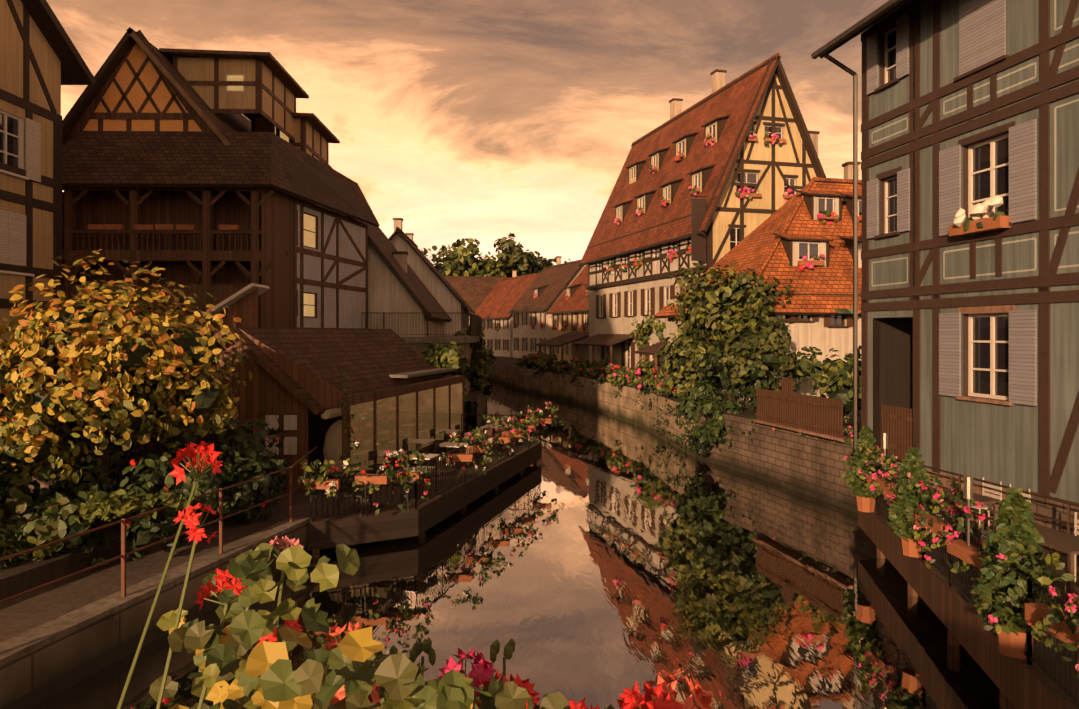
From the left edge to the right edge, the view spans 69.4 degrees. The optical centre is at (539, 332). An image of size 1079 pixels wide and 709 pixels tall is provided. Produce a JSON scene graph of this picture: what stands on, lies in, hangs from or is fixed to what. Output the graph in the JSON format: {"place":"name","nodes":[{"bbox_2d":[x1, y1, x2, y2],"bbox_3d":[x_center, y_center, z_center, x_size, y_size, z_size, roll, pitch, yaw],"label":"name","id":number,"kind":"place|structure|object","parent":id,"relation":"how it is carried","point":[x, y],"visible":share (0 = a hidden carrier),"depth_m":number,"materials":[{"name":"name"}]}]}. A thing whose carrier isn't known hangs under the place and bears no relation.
{"place":"outdoors","nodes":[
{"label":"outdoors","id":0,"kind":"place"},
{"bbox_2d":[0,390,486,707],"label":"bank","id":1,"kind":"structure","parent":0,"point":[26,673],"depth_m":11.57,"materials":[{"name":"grey stone"}]},
{"bbox_2d":[0,0,95,347],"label":"cream house","id":2,"kind":"structure","parent":1,"relation":"on","point":[41,61],"depth_m":22.34,"materials":[{"name":"paint"}]},
{"bbox_2d":[2,437,125,488],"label":"garden stone wall","id":3,"kind":"structure","parent":1,"relation":"on","point":[43,483],"depth_m":20.29,"materials":[{"name":"stone"}]},
{"bbox_2d":[0,249,252,522],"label":"quay tree","id":4,"kind":"object","parent":1,"relation":"on","point":[103,375],"visible":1,"depth_m":14.09,"materials":[{"name":"yellow plant"}]},
{"bbox_2d":[0,505,310,708],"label":"quay walkway","id":5,"kind":"structure","parent":1,"relation":"on","point":[32,620],"depth_m":12.35,"materials":[{"name":"grey stone"}]},
{"bbox_2d":[0,446,316,603],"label":"quay railing","id":6,"kind":"object","parent":5,"relation":"on","point":[124,554],"visible":0.9,"depth_m":12.05,"materials":[{"name":"brown metal"}]},
{"bbox_2d":[0,368,354,569],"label":"garden shrubs","id":7,"kind":"object","parent":1,"relation":"on","point":[84,503],"visible":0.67,"depth_m":14.44,"materials":[{"name":"green plant"}]},
{"bbox_2d":[62,27,379,335],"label":"half-timbered house","id":8,"kind":"structure","parent":1,"relation":"on","point":[176,163],"depth_m":26.95,"materials":[{"name":"brown wood"}]},
{"bbox_2d":[126,283,463,492],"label":"low building","id":9,"kind":"structure","parent":1,"relation":"on","point":[400,389],"depth_m":21.76,"materials":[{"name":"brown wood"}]},
{"bbox_2d":[268,165,481,420],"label":"house","id":10,"kind":"structure","parent":1,"relation":"on","point":[405,305],"depth_m":35.83,"materials":[{"name":"beige paint"}]},
{"bbox_2d":[388,218,475,335],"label":"house","id":11,"kind":"structure","parent":1,"relation":"on","point":[451,301],"depth_m":49.82,"materials":[{"name":"white paint"}]},
{"bbox_2d":[405,233,470,307],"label":"house","id":12,"kind":"structure","parent":1,"relation":"on","point":[410,235],"depth_m":64.27,"materials":[{"name":"beige paint"}]},
{"bbox_2d":[421,327,496,431],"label":"creepers","id":13,"kind":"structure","parent":1,"relation":"on","point":[441,355],"depth_m":32.34,"materials":[{"name":"green plant"}]},
{"bbox_2d":[117,441,712,708],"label":"flowering plants","id":14,"kind":"object","parent":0,"point":[355,668],"visible":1,"depth_m":0.94,"materials":[{"name":"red plant"}]},
{"bbox_2d":[46,0,888,265],"label":"sky","id":15,"kind":"structure","parent":0,"point":[486,121],"materials":[{"name":"orange"}]},
{"bbox_2d":[443,276,507,324],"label":"house","id":16,"kind":"structure","parent":0,"point":[473,292],"depth_m":112.54,"materials":[{"name":"brown tile"}]},
{"bbox_2d":[469,270,539,356],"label":"house","id":17,"kind":"structure","parent":0,"point":[497,304],"depth_m":96.86,"materials":[{"name":"orange tile"}]},
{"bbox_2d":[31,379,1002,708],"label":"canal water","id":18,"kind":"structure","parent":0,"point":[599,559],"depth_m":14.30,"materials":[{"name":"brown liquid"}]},
{"bbox_2d":[307,441,541,557],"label":"terrace deck","id":19,"kind":"structure","parent":18,"relation":"in","point":[355,529],"depth_m":18.61,"materials":[{"name":"brown wood"}]},
{"bbox_2d":[344,420,505,516],"bbox_3d":[-3.216,3.650,23.072,2.369,0.850,11.793,0,0,9],"label":"terrace furniture","id":20,"kind":"object","parent":19,"relation":"on","point":[373,454],"visible":0.42,"depth_m":21.41,"materials":[{"name":"metal"}]},
{"bbox_2d":[310,414,540,522],"bbox_3d":[-2.438,3.560,22.818,2.973,1.030,12.852,0,0,9],"label":"terrace railing","id":21,"kind":"object","parent":19,"relation":"on","point":[515,448],"visible":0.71,"depth_m":19.75,"materials":[{"name":"brown wood"}]},
{"bbox_2d":[300,401,564,514],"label":"flowers","id":22,"kind":"object","parent":19,"relation":"on","point":[333,485],"visible":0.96,"depth_m":17.71,"materials":[{"name":"pink plant"}]},
{"bbox_2d":[508,256,585,357],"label":"house","id":23,"kind":"structure","parent":0,"point":[534,304],"depth_m":85.00,"materials":[{"name":"white paint"}]},
{"bbox_2d":[487,356,1078,558],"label":"wall","id":24,"kind":"structure","parent":0,"point":[797,462],"depth_m":26.63,"materials":[{"name":"stone"}]},
{"bbox_2d":[419,245,467,275],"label":"tree","id":25,"kind":"object","parent":24,"relation":"on","point":[446,271],"visible":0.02,"depth_m":117.32,"materials":[{"name":"green plant"}]},
{"bbox_2d":[431,238,517,277],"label":"tree","id":26,"kind":"object","parent":24,"relation":"on","point":[481,266],"visible":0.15,"depth_m":122.07,"materials":[{"name":"green plant"}]},
{"bbox_2d":[493,233,545,277],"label":"tree","id":27,"kind":"object","parent":24,"relation":"on","point":[521,262],"visible":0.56,"depth_m":127.82,"materials":[{"name":"green plant"}]},
{"bbox_2d":[538,256,570,272],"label":"tree","id":28,"kind":"object","parent":24,"relation":"on","point":[548,262],"visible":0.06,"depth_m":135.17,"materials":[{"name":"green plant"}]},
{"bbox_2d":[546,264,588,362],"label":"house","id":29,"kind":"structure","parent":24,"relation":"on","point":[569,310],"depth_m":75.40,"materials":[{"name":"yellow paint"}]},
{"bbox_2d":[535,332,666,374],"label":"garden pavilions","id":30,"kind":"structure","parent":24,"relation":"on","point":[581,342],"depth_m":55.62,"materials":[{"name":"brown wood"}]},
{"bbox_2d":[515,309,860,451],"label":"shrubs","id":31,"kind":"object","parent":24,"relation":"on","point":[838,375],"depth_m":37.94,"materials":[{"name":"green plant"}]},
{"bbox_2d":[578,53,825,376],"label":"house","id":32,"kind":"structure","parent":24,"relation":"on","point":[717,174],"depth_m":44.51,"materials":[{"name":"brown tile"}]},
{"bbox_2d":[654,262,822,455],"bbox_3d":[7.436,0.898,29.934,5.416,7.238,8.788,0,0,-1],"label":"tree","id":33,"kind":"object","parent":24,"relation":"on","point":[703,358],"visible":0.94,"depth_m":29.06,"materials":[{"name":"green plant"}]},
{"bbox_2d":[654,161,861,407],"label":"house","id":34,"kind":"structure","parent":24,"relation":"on","point":[802,238],"depth_m":31.87,"materials":[{"name":"orange tile"}]},
{"bbox_2d":[754,377,852,441],"bbox_3d":[7.745,2.150,23.160,0.350,1.550,4.997,0,0,-13],"label":"bank fence","id":35,"kind":"object","parent":24,"relation":"on","point":[787,408],"visible":1,"depth_m":23.01,"materials":[{"name":"brown wood"}]},
{"bbox_2d":[760,413,852,444],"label":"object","id":36,"kind":"object","parent":24,"relation":"on","point":[834,441],"visible":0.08,"depth_m":21.63,"materials":[{"name":"ceramic"}]},
{"bbox_2d":[811,0,1078,526],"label":"teal house","id":37,"kind":"structure","parent":24,"relation":"on","point":[970,251],"depth_m":15.89,"materials":[{"name":"paint"}]},
{"bbox_2d":[858,499,1078,708],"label":"terrace deck","id":38,"kind":"structure","parent":24,"relation":"on","point":[1021,684],"depth_m":10.96,"materials":[{"name":"brown wood"}]},
{"bbox_2d":[841,426,1078,679],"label":"terrace plants","id":39,"kind":"object","parent":38,"relation":"on","point":[1014,523],"visible":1,"depth_m":9.45,"materials":[{"name":"green plant"}]},
{"bbox_2d":[861,433,1078,706],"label":"terrace railing","id":40,"kind":"object","parent":38,"relation":"on","point":[968,488],"visible":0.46,"depth_m":10.83,"materials":[{"name":"brown wood"}]},
{"bbox_2d":[920,477,1078,602],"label":"terrace furniture","id":41,"kind":"object","parent":38,"relation":"on","point":[1064,542],"visible":0.31,"depth_m":12.10,"materials":[{"name":"brown wood"}]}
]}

